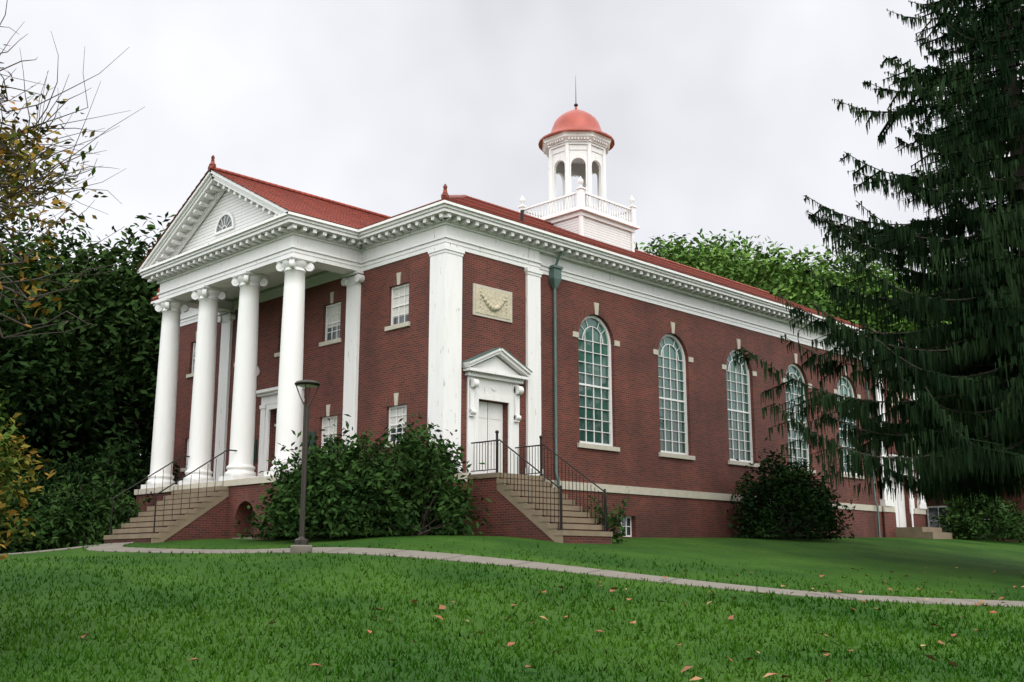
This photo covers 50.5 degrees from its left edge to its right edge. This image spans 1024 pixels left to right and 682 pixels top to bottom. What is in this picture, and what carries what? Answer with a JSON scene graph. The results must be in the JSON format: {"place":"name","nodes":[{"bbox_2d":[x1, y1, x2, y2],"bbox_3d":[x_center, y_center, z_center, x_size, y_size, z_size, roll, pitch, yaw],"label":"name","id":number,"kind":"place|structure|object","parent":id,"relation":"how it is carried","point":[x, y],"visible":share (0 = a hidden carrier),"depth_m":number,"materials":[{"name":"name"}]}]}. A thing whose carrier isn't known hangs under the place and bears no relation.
{"place":"outdoors","nodes":[
{"label":"outdoors","id":0,"kind":"place"},
{"bbox_2d":[0,535,1023,681],"bbox_3d":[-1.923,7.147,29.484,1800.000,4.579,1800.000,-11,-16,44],"label":"lawn","id":1,"kind":"structure","parent":0,"point":[979,562],"depth_m":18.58,"materials":[{"name":"green plant"}]},
{"bbox_2d":[0,475,38,553],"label":"bush","id":2,"kind":"object","parent":1,"relation":"on","point":[9,548],"depth_m":33.37,"materials":[{"name":"green plant"}]},
{"bbox_2d":[0,376,54,559],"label":"edge tree","id":3,"kind":"object","parent":1,"relation":"on","point":[9,461],"visible":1,"depth_m":13.18,"materials":[{"name":"green plant"}]},
{"bbox_2d":[0,429,60,484],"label":"bush","id":4,"kind":"object","parent":1,"relation":"on","point":[16,463],"depth_m":41.56,"materials":[{"name":"plant"}]},
{"bbox_2d":[2,457,74,552],"bbox_3d":[-17.410,5.714,37.739,6.389,3.550,5.954,-11,-16,44],"label":"bush","id":5,"kind":"object","parent":1,"relation":"on","point":[44,483],"depth_m":37.08,"materials":[{"name":"green plant"}]},
{"bbox_2d":[5,468,96,551],"bbox_3d":[-15.857,5.773,36.609,4.836,2.914,4.376,-11,-16,44],"label":"bush","id":6,"kind":"object","parent":1,"relation":"on","point":[34,513],"depth_m":35.60,"materials":[{"name":"green plant"}]},
{"bbox_2d":[0,543,117,554],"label":"footpath","id":7,"kind":"structure","parent":1,"relation":"on","point":[57,549],"depth_m":30.25,"materials":[{"name":"concrete"}]},
{"bbox_2d":[0,273,131,469],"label":"tree","id":8,"kind":"object","parent":1,"relation":"on","point":[35,390],"visible":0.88,"depth_m":41.86,"materials":[{"name":"green plant"}]},
{"bbox_2d":[0,0,143,338],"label":"tree","id":9,"kind":"object","parent":1,"relation":"on","point":[16,178],"depth_m":15.65,"materials":[{"name":"green plant"}]},
{"bbox_2d":[13,439,130,509],"bbox_3d":[-16.860,5.829,40.768,6.918,4.015,5.858,-11,-16,44],"label":"bush","id":10,"kind":"object","parent":1,"relation":"on","point":[60,471],"depth_m":39.68,"materials":[{"name":"green plant"}]},
{"bbox_2d":[26,430,145,476],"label":"bush","id":11,"kind":"object","parent":1,"relation":"on","point":[82,452],"depth_m":44.19,"materials":[{"name":"green plant"}]},
{"bbox_2d":[22,467,152,548],"bbox_3d":[-13.315,5.355,34.793,3.883,2.616,3.859,-11,-16,44],"label":"bush","id":12,"kind":"object","parent":1,"relation":"on","point":[88,507],"depth_m":34.05,"materials":[{"name":"green plant"}]},
{"bbox_2d":[0,205,175,470],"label":"tree","id":13,"kind":"object","parent":1,"relation":"on","point":[113,304],"depth_m":45.38,"materials":[{"name":"green plant"}]},
{"bbox_2d":[87,421,151,474],"bbox_3d":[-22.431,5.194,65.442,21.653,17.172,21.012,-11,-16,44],"label":"bush","id":14,"kind":"object","parent":1,"relation":"on","point":[141,429],"depth_m":59.45,"materials":[{"name":"green plant"}]},
{"bbox_2d":[57,428,187,536],"bbox_3d":[-14.346,5.351,39.472,5.587,4.248,5.426,-11,-16,44],"label":"bush","id":15,"kind":"object","parent":1,"relation":"on","point":[130,472],"depth_m":38.70,"materials":[{"name":"green plant"}]},
{"bbox_2d":[290,380,320,553],"bbox_3d":[-4.850,3.049,25.375,0.620,4.315,0.620,-11,-16,44],"label":"lamp post","id":16,"kind":"object","parent":1,"relation":"on","point":[301,544],"visible":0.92,"depth_m":25.32,"materials":[{"name":"metal"}]},
{"bbox_2d":[234,414,438,539],"bbox_3d":[-4.815,3.744,30.239,6.020,3.558,5.723,-11,-16,44],"label":"bush","id":17,"kind":"object","parent":1,"relation":"on","point":[327,499],"depth_m":28.70,"materials":[{"name":"green plant"}]},
{"bbox_2d":[347,413,492,536],"bbox_3d":[-2.314,3.576,29.212,4.168,3.393,3.863,-11,-16,44],"label":"bush","id":18,"kind":"object","parent":1,"relation":"on","point":[446,509],"depth_m":28.80,"materials":[{"name":"green plant"}]},
{"bbox_2d":[103,155,951,543],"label":"chapel","id":19,"kind":"structure","parent":1,"relation":"on","point":[615,373],"depth_m":35.13,"materials":[{"name":"brick"}]},
{"bbox_2d":[107,430,606,534],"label":"railings","id":20,"kind":"object","parent":19,"relation":"on","point":[540,472],"visible":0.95,"depth_m":30.53,"materials":[{"name":"black metal"}]},
{"bbox_2d":[517,76,639,258],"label":"cupola","id":21,"kind":"object","parent":19,"relation":"on","point":[575,142],"visible":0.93,"depth_m":48.14,"materials":[{"name":"white metal"}]},
{"bbox_2d":[81,567,1023,681],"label":"fallen leaves","id":22,"kind":"object","parent":1,"relation":"on","point":[686,667],"visible":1,"depth_m":15.35,"materials":[{"name":"brown plant"}]},
{"bbox_2d":[85,542,1023,606],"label":"footpath","id":23,"kind":"structure","parent":1,"relation":"on","point":[118,547],"depth_m":22.21,"materials":[{"name":"concrete"}]},
{"bbox_2d":[583,487,628,542],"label":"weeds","id":24,"kind":"object","parent":1,"relation":"on","point":[613,524],"depth_m":29.64,"materials":[{"name":"green plant"}]},
{"bbox_2d":[634,228,910,304],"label":"tree","id":25,"kind":"object","parent":1,"relation":"on","point":[765,274],"depth_m":68.51,"materials":[{"name":"green plant"}]},
{"bbox_2d":[721,437,855,539],"bbox_3d":[10.098,5.470,39.875,4.750,3.796,6.509,-11,-16,44],"label":"bush","id":26,"kind":"object","parent":1,"relation":"on","point":[818,503],"depth_m":39.02,"materials":[{"name":"green plant"}]},
{"bbox_2d":[733,0,1023,508],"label":"spruce","id":27,"kind":"object","parent":1,"relation":"on","point":[986,468],"depth_m":31.24,"materials":[{"name":"green plant"}]},
{"bbox_2d":[777,257,1001,444],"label":"tree","id":28,"kind":"object","parent":1,"relation":"on","point":[827,308],"depth_m":60.65,"materials":[{"name":"green plant"}]},
{"bbox_2d":[925,439,1023,541],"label":"bush","id":29,"kind":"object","parent":1,"relation":"on","point":[934,511],"depth_m":70.39,"materials":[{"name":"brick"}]},
{"bbox_2d":[926,438,1023,503],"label":"tree","id":30,"kind":"object","parent":1,"relation":"on","point":[986,493],"depth_m":68.61,"materials":[{"name":"green plant"}]},
{"bbox_2d":[927,489,1023,540],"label":"bush","id":31,"kind":"object","parent":1,"relation":"on","point":[959,518],"depth_m":49.58,"materials":[{"name":"green plant"}]},
{"bbox_2d":[1004,501,1023,542],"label":"bush","id":32,"kind":"object","parent":1,"relation":"on","point":[1021,540],"visible":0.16,"depth_m":52.30,"materials":[{"name":"green plant"}]},
{"bbox_2d":[0,0,1023,454],"label":"sky","id":33,"kind":"structure","parent":0,"point":[718,115],"materials":[{"name":"white"}]}
]}

